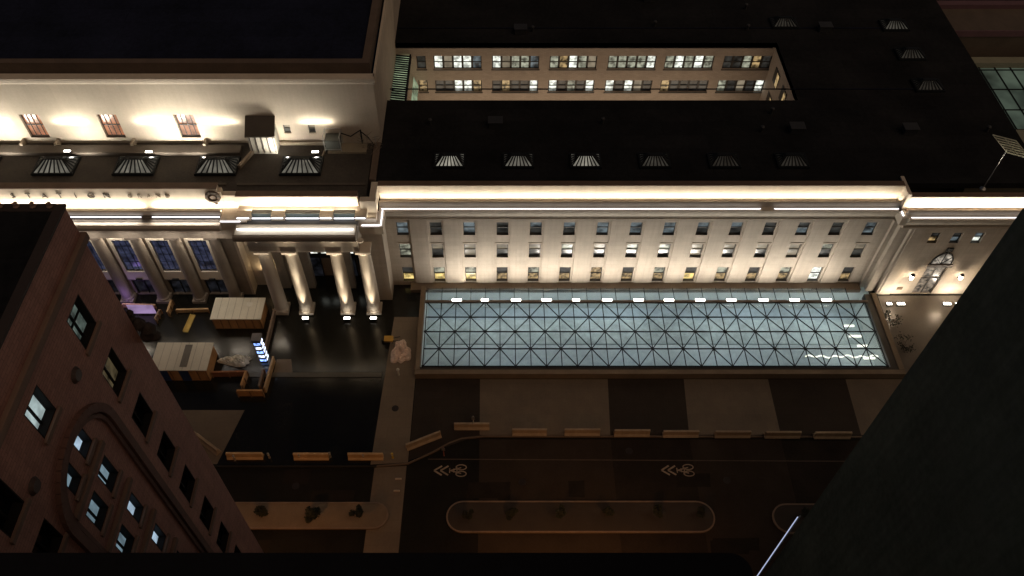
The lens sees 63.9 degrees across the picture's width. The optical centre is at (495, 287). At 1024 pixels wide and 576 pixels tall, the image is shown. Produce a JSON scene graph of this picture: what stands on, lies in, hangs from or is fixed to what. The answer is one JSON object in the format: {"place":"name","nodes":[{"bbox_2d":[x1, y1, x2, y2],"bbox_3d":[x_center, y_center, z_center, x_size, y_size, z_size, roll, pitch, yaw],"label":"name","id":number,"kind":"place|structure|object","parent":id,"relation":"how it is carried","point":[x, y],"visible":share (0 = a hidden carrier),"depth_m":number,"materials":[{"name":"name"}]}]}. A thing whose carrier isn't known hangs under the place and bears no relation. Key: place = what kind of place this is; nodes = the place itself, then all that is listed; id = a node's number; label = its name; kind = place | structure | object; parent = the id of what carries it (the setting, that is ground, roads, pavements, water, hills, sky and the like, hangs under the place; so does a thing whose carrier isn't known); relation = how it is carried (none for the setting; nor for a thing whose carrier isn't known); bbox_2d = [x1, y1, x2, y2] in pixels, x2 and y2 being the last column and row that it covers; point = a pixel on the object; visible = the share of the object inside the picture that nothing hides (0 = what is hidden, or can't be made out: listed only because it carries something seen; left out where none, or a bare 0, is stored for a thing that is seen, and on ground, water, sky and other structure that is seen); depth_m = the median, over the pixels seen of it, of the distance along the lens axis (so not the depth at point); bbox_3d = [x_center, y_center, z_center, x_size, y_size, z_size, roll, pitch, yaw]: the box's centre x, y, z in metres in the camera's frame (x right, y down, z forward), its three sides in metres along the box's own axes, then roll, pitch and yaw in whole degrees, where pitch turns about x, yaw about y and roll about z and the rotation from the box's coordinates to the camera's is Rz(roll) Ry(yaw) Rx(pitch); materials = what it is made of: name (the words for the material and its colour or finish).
{"place":"outdoors","nodes":[
{"label":"outdoors","id":0,"kind":"place"},
{"bbox_2d":[115,28,961,464],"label":"plaza","id":1,"kind":"structure","parent":0,"point":[281,420],"depth_m":85.86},
{"bbox_2d":[126,305,155,313],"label":"lit board","id":2,"kind":"object","parent":1,"relation":"on","point":[142,308],"visible":0.88,"depth_m":89.55,"materials":[{"name":"purple"}]},
{"bbox_2d":[153,342,217,380],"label":"site cabin","id":3,"kind":"object","parent":1,"relation":"on","point":[186,361],"visible":0.84,"depth_m":84.46,"materials":[{"name":"brown wood"}]},
{"bbox_2d":[175,308,209,313],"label":"timber hoarding","id":4,"kind":"object","parent":1,"relation":"on","point":[189,310],"visible":1,"depth_m":90.31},
{"bbox_2d":[0,0,399,314],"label":"station great hall","id":5,"kind":"structure","parent":1,"relation":"on","point":[226,112],"depth_m":83.68,"materials":[{"name":"stone"}]},
{"bbox_2d":[21,115,49,136],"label":"window","id":6,"kind":"structure","parent":5,"relation":"in","point":[33,123],"depth_m":85.64,"materials":[{"name":"orange glass"}]},
{"bbox_2d":[87,240,111,279],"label":"tall window","id":7,"kind":"structure","parent":5,"relation":"in","point":[90,245],"depth_m":87.95,"materials":[{"name":"blue glass"}]},
{"bbox_2d":[98,115,125,136],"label":"window","id":8,"kind":"structure","parent":5,"relation":"in","point":[110,123],"depth_m":85.64,"materials":[{"name":"orange glass"}]},
{"bbox_2d":[106,238,147,280],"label":"tall window","id":9,"kind":"structure","parent":5,"relation":"in","point":[125,248],"depth_m":87.82,"materials":[{"name":"blue glass"}]},
{"bbox_2d":[133,280,154,292],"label":"doorway","id":10,"kind":"structure","parent":5,"relation":"in","point":[144,285],"depth_m":91.72,"materials":[{"name":"glass"}]},
{"bbox_2d":[145,238,185,280],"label":"tall window","id":11,"kind":"structure","parent":5,"relation":"in","point":[163,248],"depth_m":87.79,"materials":[{"name":"blue glass"}]},
{"bbox_2d":[169,280,190,292],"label":"doorway","id":12,"kind":"structure","parent":5,"relation":"in","point":[181,285],"depth_m":91.72,"materials":[{"name":"glass"}]},
{"bbox_2d":[175,115,200,136],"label":"window","id":13,"kind":"structure","parent":5,"relation":"in","point":[187,124],"depth_m":85.64,"materials":[{"name":"glass"}]},
{"bbox_2d":[183,238,222,280],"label":"tall window","id":14,"kind":"structure","parent":5,"relation":"in","point":[202,249],"depth_m":87.82,"materials":[{"name":"blue glass"}]},
{"bbox_2d":[205,280,227,292],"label":"doorway","id":15,"kind":"structure","parent":5,"relation":"in","point":[217,285],"depth_m":91.70,"materials":[{"name":"glass"}]},
{"bbox_2d":[309,255,324,275],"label":"doorway","id":16,"kind":"structure","parent":5,"relation":"in","point":[317,265],"depth_m":92.64,"materials":[{"name":"black glass"}]},
{"bbox_2d":[322,128,374,150],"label":"cooling unit","id":17,"kind":"object","parent":5,"relation":"on","point":[333,141],"visible":0.96,"depth_m":85.25,"materials":[{"name":"metal"}]},
{"bbox_2d":[211,370,244,377],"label":"timber hoarding","id":18,"kind":"object","parent":1,"relation":"on","point":[229,374],"visible":1,"depth_m":84.88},
{"bbox_2d":[217,354,251,366],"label":"rubble pile","id":19,"kind":"object","parent":1,"relation":"on","point":[237,360],"visible":1,"depth_m":86.12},
{"bbox_2d":[210,298,267,328],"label":"site cabin","id":20,"kind":"object","parent":1,"relation":"on","point":[238,313],"visible":1,"depth_m":88.67,"materials":[{"name":"brown wood"}]},
{"bbox_2d":[225,452,263,459],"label":"concrete barrier","id":21,"kind":"object","parent":1,"relation":"on","point":[249,455],"visible":1,"depth_m":78.98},
{"bbox_2d":[236,389,264,396],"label":"timber hoarding","id":22,"kind":"object","parent":1,"relation":"on","point":[250,392],"visible":1,"depth_m":83.27,"materials":[{"name":"brown wood"}]},
{"bbox_2d":[251,333,268,361],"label":"sign totem","id":23,"kind":"object","parent":1,"relation":"on","point":[259,345],"visible":1,"depth_m":84.54,"materials":[{"name":"white metal"}]},
{"bbox_2d":[263,356,275,392],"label":"timber hoarding","id":24,"kind":"object","parent":1,"relation":"on","point":[269,375],"visible":1,"depth_m":84.68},
{"bbox_2d":[264,309,275,351],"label":"timber hoarding","id":25,"kind":"object","parent":1,"relation":"on","point":[270,330],"visible":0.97,"depth_m":88.31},
{"bbox_2d":[274,359,291,371],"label":"patched paving","id":26,"kind":"structure","parent":1,"relation":"on","point":[283,365],"depth_m":86.25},
{"bbox_2d":[293,453,328,460],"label":"concrete barrier","id":27,"kind":"object","parent":1,"relation":"on","point":[314,456],"visible":1,"depth_m":79.14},
{"bbox_2d":[248,372,381,377],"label":"plaza step","id":28,"kind":"object","parent":1,"relation":"on","point":[313,374],"visible":0.86,"depth_m":85.44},
{"bbox_2d":[347,453,383,460],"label":"concrete barrier","id":29,"kind":"object","parent":1,"relation":"on","point":[367,457],"visible":1,"depth_m":79.14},
{"bbox_2d":[370,317,418,464],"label":"paving strip","id":30,"kind":"object","parent":1,"relation":"on","point":[393,431],"visible":0.86,"depth_m":83.48,"materials":[{"name":"concrete"}]},
{"bbox_2d":[390,339,410,362],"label":"rubble heap","id":31,"kind":"object","parent":30,"relation":"on","point":[401,352],"visible":1,"depth_m":86.79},
{"bbox_2d":[182,379,901,463],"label":"pale paving panel","id":32,"kind":"structure","parent":1,"relation":"on","point":[555,406],"depth_m":83.03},
{"bbox_2d":[194,431,220,455],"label":"concrete barrier","id":33,"kind":"object","parent":32,"relation":"on","point":[209,446],"visible":0.73,"depth_m":79.80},
{"bbox_2d":[714,430,751,437],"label":"concrete barrier","id":34,"kind":"object","parent":32,"relation":"on","point":[732,433],"visible":1,"depth_m":80.55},
{"bbox_2d":[763,431,801,438],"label":"concrete barrier","id":35,"kind":"object","parent":32,"relation":"on","point":[782,434],"visible":1,"depth_m":80.58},
{"bbox_2d":[409,379,860,459],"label":"dark paving panel","id":36,"kind":"structure","parent":1,"relation":"on","point":[804,406],"depth_m":83.11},
{"bbox_2d":[406,430,441,450],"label":"concrete barrier","id":37,"kind":"object","parent":36,"relation":"on","point":[424,440],"visible":1,"depth_m":80.08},
{"bbox_2d":[454,422,488,429],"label":"concrete barrier","id":38,"kind":"object","parent":36,"relation":"on","point":[471,426],"visible":1,"depth_m":81.12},
{"bbox_2d":[662,430,699,437],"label":"concrete barrier","id":39,"kind":"object","parent":36,"relation":"on","point":[680,433],"visible":1,"depth_m":80.63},
{"bbox_2d":[813,431,851,438],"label":"concrete barrier","id":40,"kind":"object","parent":36,"relation":"on","point":[832,434],"visible":1,"depth_m":80.49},
{"bbox_2d":[415,286,905,378],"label":"glass canopy","id":41,"kind":"object","parent":1,"relation":"on","point":[893,368],"visible":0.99,"depth_m":86.50,"materials":[{"name":"grey"}]},
{"bbox_2d":[359,0,1023,299],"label":"station office wing","id":42,"kind":"structure","parent":1,"relation":"on","point":[654,146],"depth_m":89.45,"materials":[{"name":"stone"}]},
{"bbox_2d":[396,222,408,234],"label":"window","id":43,"kind":"structure","parent":42,"relation":"in","point":[402,227],"depth_m":86.50,"materials":[{"name":"grey"}]},
{"bbox_2d":[402,267,413,280],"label":"window","id":44,"kind":"structure","parent":42,"relation":"in","point":[408,274],"depth_m":92.22,"materials":[{"name":"yellow"}]},
{"bbox_2d":[430,222,441,234],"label":"window","id":45,"kind":"structure","parent":42,"relation":"in","point":[435,227],"depth_m":86.50,"materials":[{"name":"grey"}]},
{"bbox_2d":[431,244,443,256],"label":"window","id":46,"kind":"structure","parent":42,"relation":"in","point":[437,249],"depth_m":89.20,"materials":[{"name":"grey"}]},
{"bbox_2d":[434,267,444,280],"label":"window","id":47,"kind":"structure","parent":42,"relation":"in","point":[439,272],"depth_m":92.22,"materials":[{"name":"yellow"}]},
{"bbox_2d":[463,222,474,234],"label":"window","id":48,"kind":"structure","parent":42,"relation":"in","point":[468,227],"depth_m":86.50,"materials":[{"name":"grey"}]},
{"bbox_2d":[464,244,475,256],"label":"window","id":49,"kind":"structure","parent":42,"relation":"in","point":[469,249],"depth_m":89.20,"materials":[{"name":"grey"}]},
{"bbox_2d":[465,267,475,280],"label":"window","id":50,"kind":"structure","parent":42,"relation":"in","point":[470,272],"depth_m":92.22,"materials":[{"name":"yellow"}]},
{"bbox_2d":[497,267,507,280],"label":"window","id":51,"kind":"structure","parent":42,"relation":"in","point":[502,272],"depth_m":92.22,"materials":[{"name":"yellow"}]},
{"bbox_2d":[528,267,538,280],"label":"window","id":52,"kind":"structure","parent":42,"relation":"in","point":[533,272],"depth_m":92.22,"materials":[{"name":"grey"}]},
{"bbox_2d":[529,244,540,256],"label":"window","id":53,"kind":"structure","parent":42,"relation":"in","point":[534,249],"depth_m":89.20,"materials":[{"name":"grey"}]},
{"bbox_2d":[530,222,541,234],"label":"window","id":54,"kind":"structure","parent":42,"relation":"in","point":[535,227],"depth_m":86.48,"materials":[{"name":"grey"}]},
{"bbox_2d":[559,267,570,280],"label":"window","id":55,"kind":"structure","parent":42,"relation":"in","point":[564,273],"depth_m":92.22,"materials":[{"name":"grey"}]},
{"bbox_2d":[563,222,575,234],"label":"window","id":56,"kind":"structure","parent":42,"relation":"in","point":[569,227],"depth_m":86.50,"materials":[{"name":"grey"}]},
{"bbox_2d":[590,267,601,280],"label":"window","id":57,"kind":"structure","parent":42,"relation":"in","point":[595,275],"depth_m":92.22,"materials":[{"name":"grey"}]},
{"bbox_2d":[596,222,608,234],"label":"window","id":58,"kind":"structure","parent":42,"relation":"in","point":[602,227],"depth_m":86.50,"materials":[{"name":"grey"}]},
{"bbox_2d":[621,267,633,280],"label":"window","id":59,"kind":"structure","parent":42,"relation":"in","point":[627,272],"depth_m":92.22,"materials":[{"name":"grey"}]},
{"bbox_2d":[629,222,642,234],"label":"window","id":60,"kind":"structure","parent":42,"relation":"in","point":[635,229],"depth_m":86.50,"materials":[{"name":"grey"}]},
{"bbox_2d":[652,267,664,280],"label":"window","id":61,"kind":"structure","parent":42,"relation":"in","point":[658,273],"depth_m":92.22,"materials":[{"name":"grey"}]},
{"bbox_2d":[662,222,675,234],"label":"window","id":62,"kind":"structure","parent":42,"relation":"in","point":[669,227],"depth_m":86.50,"materials":[{"name":"grey"}]},
{"bbox_2d":[912,268,945,292],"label":"entrance door","id":63,"kind":"structure","parent":42,"relation":"in","point":[931,276],"depth_m":90.83,"materials":[{"name":"grey glass"}]},
{"bbox_2d":[979,134,1023,190],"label":"panel mast","id":64,"kind":"object","parent":42,"relation":"on","point":[982,188],"visible":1,"depth_m":78.45,"materials":[{"name":"metal"}]},
{"bbox_2d":[878,296,960,373],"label":"forecourt","id":65,"kind":"structure","parent":1,"relation":"on","point":[923,317],"depth_m":90.17,"materials":[{"name":"stone"}]},
{"bbox_2d":[937,1,1023,56],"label":"block","id":66,"kind":"structure","parent":1,"relation":"on","point":[988,28],"depth_m":105.78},
{"bbox_2d":[953,57,1023,191],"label":"train shed","id":67,"kind":"structure","parent":1,"relation":"on","point":[1003,77],"depth_m":102.96,"materials":[{"name":"green glass"}]},
{"bbox_2d":[215,0,1023,552],"bbox_3d":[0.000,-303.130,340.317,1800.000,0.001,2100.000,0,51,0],"label":"ground","id":68,"kind":"structure","parent":0,"point":[431,496],"depth_m":77.29,"materials":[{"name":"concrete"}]},
{"bbox_2d":[0,202,263,552],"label":"brick hotel","id":69,"kind":"structure","parent":68,"relation":"on","point":[102,449],"depth_m":29.53,"materials":[{"name":"brown"}]},
{"bbox_2d":[0,478,31,544],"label":"window","id":70,"kind":"structure","parent":69,"relation":"in","point":[11,505],"depth_m":25.34,"materials":[{"name":"black glass"}]},
{"bbox_2d":[24,384,62,445],"bbox_3d":[-14.955,4.102,26.785,0.450,1.750,1.390,0,51,0],"label":"window","id":71,"kind":"structure","parent":69,"relation":"in","point":[40,412],"depth_m":27.15,"materials":[{"name":"grey glass"}]},
{"bbox_2d":[32,518,69,552],"bbox_3d":[-14.955,8.534,27.236,0.450,1.750,1.390,0,51,0],"label":"window","id":72,"kind":"structure","parent":69,"relation":"in","point":[49,540],"depth_m":27.72,"materials":[{"name":"black glass"}]},
{"bbox_2d":[67,463,87,501],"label":"window","id":73,"kind":"structure","parent":69,"relation":"in","point":[73,477],"depth_m":29.12,"materials":[{"name":"black glass"}]},
{"bbox_2d":[67,294,101,356],"bbox_3d":[-14.955,1.293,29.464,0.450,1.950,1.490,0,51,0],"label":"window","id":74,"kind":"structure","parent":69,"relation":"in","point":[80,320],"depth_m":29.88,"materials":[{"name":"black glass"}]},
{"bbox_2d":[73,428,97,465],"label":"window","id":75,"kind":"structure","parent":69,"relation":"in","point":[83,445],"depth_m":29.85,"materials":[{"name":"grey glass"}]},
{"bbox_2d":[85,491,113,536],"bbox_3d":[-14.955,8.371,30.595,0.450,1.700,1.240,0,51,0],"label":"window","id":76,"kind":"structure","parent":69,"relation":"in","point":[97,509],"depth_m":30.98,"materials":[{"name":"black glass"}]},
{"bbox_2d":[97,455,123,498],"bbox_3d":[-14.955,7.184,31.434,0.450,1.700,1.140,0,51,0],"label":"window","id":77,"kind":"structure","parent":69,"relation":"in","point":[107,473],"depth_m":31.83,"materials":[{"name":"grey glass"}]},
{"bbox_2d":[102,347,131,402],"bbox_3d":[-14.955,3.347,31.982,0.450,1.950,1.490,0,51,0],"label":"window","id":78,"kind":"structure","parent":69,"relation":"in","point":[114,372],"depth_m":32.43,"materials":[{"name":"black glass"}]},
{"bbox_2d":[115,524,139,552],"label":"window","id":79,"kind":"structure","parent":69,"relation":"in","point":[125,540],"depth_m":33.33,"materials":[{"name":"black glass"}]},
{"bbox_2d":[127,492,148,528],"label":"window","id":80,"kind":"structure","parent":69,"relation":"in","point":[135,508],"depth_m":34.22,"materials":[{"name":"grey glass"}]},
{"bbox_2d":[131,392,157,442],"bbox_3d":[-14.955,5.401,34.501,0.450,1.950,1.490,0,51,0],"label":"window","id":81,"kind":"structure","parent":69,"relation":"in","point":[142,414],"depth_m":34.96,"materials":[{"name":"black glass"}]},
{"bbox_2d":[151,523,170,552],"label":"window","id":82,"kind":"structure","parent":69,"relation":"in","point":[158,536],"depth_m":36.60,"materials":[{"name":"black glass"}]},
{"bbox_2d":[157,431,179,477],"bbox_3d":[-14.955,7.424,36.981,0.450,1.950,1.490,0,51,0],"label":"window","id":83,"kind":"structure","parent":69,"relation":"in","point":[166,450],"depth_m":37.44,"materials":[{"name":"black glass"}]},
{"bbox_2d":[179,464,198,507],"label":"window","id":84,"kind":"structure","parent":69,"relation":"in","point":[187,482],"depth_m":39.98,"materials":[{"name":"black glass"}]},
{"bbox_2d":[199,496,216,535],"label":"window","id":85,"kind":"structure","parent":69,"relation":"in","point":[206,517],"depth_m":42.63,"materials":[{"name":"black glass"}]},
{"bbox_2d":[216,521,231,552],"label":"window","id":86,"kind":"structure","parent":69,"relation":"in","point":[223,541],"depth_m":45.16,"materials":[{"name":"black glass"}]},
{"bbox_2d":[214,465,376,467],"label":"dark kerb","id":87,"kind":"structure","parent":68,"relation":"on","point":[294,466],"depth_m":78.94,"materials":[{"name":"stone"}]},
{"bbox_2d":[236,504,386,526],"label":"traffic island","id":88,"kind":"structure","parent":68,"relation":"on","point":[293,515],"depth_m":75.67,"materials":[{"name":"concrete"}]},
{"bbox_2d":[304,506,320,522],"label":"island shrub","id":89,"kind":"object","parent":88,"relation":"on","point":[311,514],"visible":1,"depth_m":74.59,"materials":[{"name":"green plant"}]},
{"bbox_2d":[235,502,387,529],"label":"island kerb","id":90,"kind":"structure","parent":68,"relation":"on","point":[318,528],"depth_m":75.04,"materials":[{"name":"concrete"}]},
{"bbox_2d":[0,553,752,575],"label":"roof block","id":91,"kind":"structure","parent":68,"relation":"on","point":[372,564],"depth_m":20.24,"materials":[{"name":"black"}]},
{"bbox_2d":[363,466,406,552],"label":"crossing strip","id":92,"kind":"object","parent":68,"relation":"on","point":[385,538],"visible":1,"depth_m":76.53,"materials":[{"name":"concrete"}]},
{"bbox_2d":[568,480,584,496],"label":"road patch","id":93,"kind":"object","parent":68,"relation":"on","point":[576,488],"visible":1,"depth_m":77.60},
{"bbox_2d":[446,501,714,532],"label":"island kerb","id":94,"kind":"structure","parent":68,"relation":"on","point":[458,531],"depth_m":74.72,"materials":[{"name":"concrete"}]},
{"bbox_2d":[448,502,713,530],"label":"traffic island","id":95,"kind":"structure","parent":68,"relation":"on","point":[584,516],"depth_m":75.61,"materials":[{"name":"concrete"}]},
{"bbox_2d":[376,435,861,466],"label":"kerb","id":96,"kind":"structure","parent":68,"relation":"on","point":[554,436],"depth_m":80.95,"materials":[{"name":"concrete"}]},
{"bbox_2d":[512,428,546,435],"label":"concrete barrier","id":97,"kind":"object","parent":96,"relation":"on","point":[529,431],"visible":1,"depth_m":80.68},
{"bbox_2d":[564,428,599,435],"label":"concrete barrier","id":98,"kind":"object","parent":96,"relation":"on","point":[581,431],"visible":1,"depth_m":80.73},
{"bbox_2d":[614,429,649,436],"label":"concrete barrier","id":99,"kind":"object","parent":96,"relation":"on","point":[631,432],"visible":1,"depth_m":80.68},
{"bbox_2d":[428,459,844,461],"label":"lane line","id":100,"kind":"object","parent":68,"relation":"on","point":[634,460],"visible":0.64,"depth_m":79.44,"materials":[{"name":"paint"}]},
{"bbox_2d":[478,439,795,575],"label":"road panel","id":101,"kind":"structure","parent":68,"relation":"on","point":[747,499],"depth_m":77.93,"materials":[{"name":"asphalt"}]},
{"bbox_2d":[757,515,800,575],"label":"light mast","id":102,"kind":"object","parent":101,"relation":"on","point":[776,548],"visible":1,"depth_m":57.31,"materials":[{"name":"metal"}]},
{"bbox_2d":[676,473,710,486],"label":"road patch","id":103,"kind":"object","parent":68,"relation":"on","point":[697,480],"visible":1,"depth_m":78.12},
{"bbox_2d":[710,540,748,553],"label":"road patch","id":104,"kind":"object","parent":68,"relation":"on","point":[731,546],"visible":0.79,"depth_m":74.04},
{"bbox_2d":[712,538,758,550],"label":"road patch","id":105,"kind":"object","parent":68,"relation":"on","point":[753,544],"visible":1,"depth_m":74.40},
{"bbox_2d":[774,505,813,531],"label":"traffic island","id":106,"kind":"structure","parent":68,"relation":"on","point":[785,516],"depth_m":75.73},
{"bbox_2d":[764,207,1023,575],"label":"dark glass tower","id":107,"kind":"structure","parent":68,"relation":"on","point":[927,479],"depth_m":36.29,"materials":[{"name":"glass"}]},
{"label":"road wear","id":108,"kind":"object","parent":68,"relation":"on","visible":0},
{"bbox_2d":[772,503,814,533],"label":"island kerb","id":109,"kind":"structure","parent":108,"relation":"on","point":[776,525],"depth_m":76.12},
{"bbox_2d":[428,308,857,319],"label":"moat floor","id":110,"kind":"structure","parent":0,"point":[627,312],"depth_m":95.74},
{"bbox_2d":[426,320,867,343],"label":"moat terrace","id":111,"kind":"structure","parent":110,"relation":"on","point":[499,337],"depth_m":93.54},
{"bbox_2d":[421,287,885,365],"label":"moat wall","id":112,"kind":"structure","parent":110,"relation":"on","point":[647,296],"depth_m":94.53,"materials":[{"name":"concrete"}]},
{"bbox_2d":[425,344,874,365],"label":"moat walkway","id":113,"kind":"structure","parent":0,"point":[535,360],"depth_m":91.66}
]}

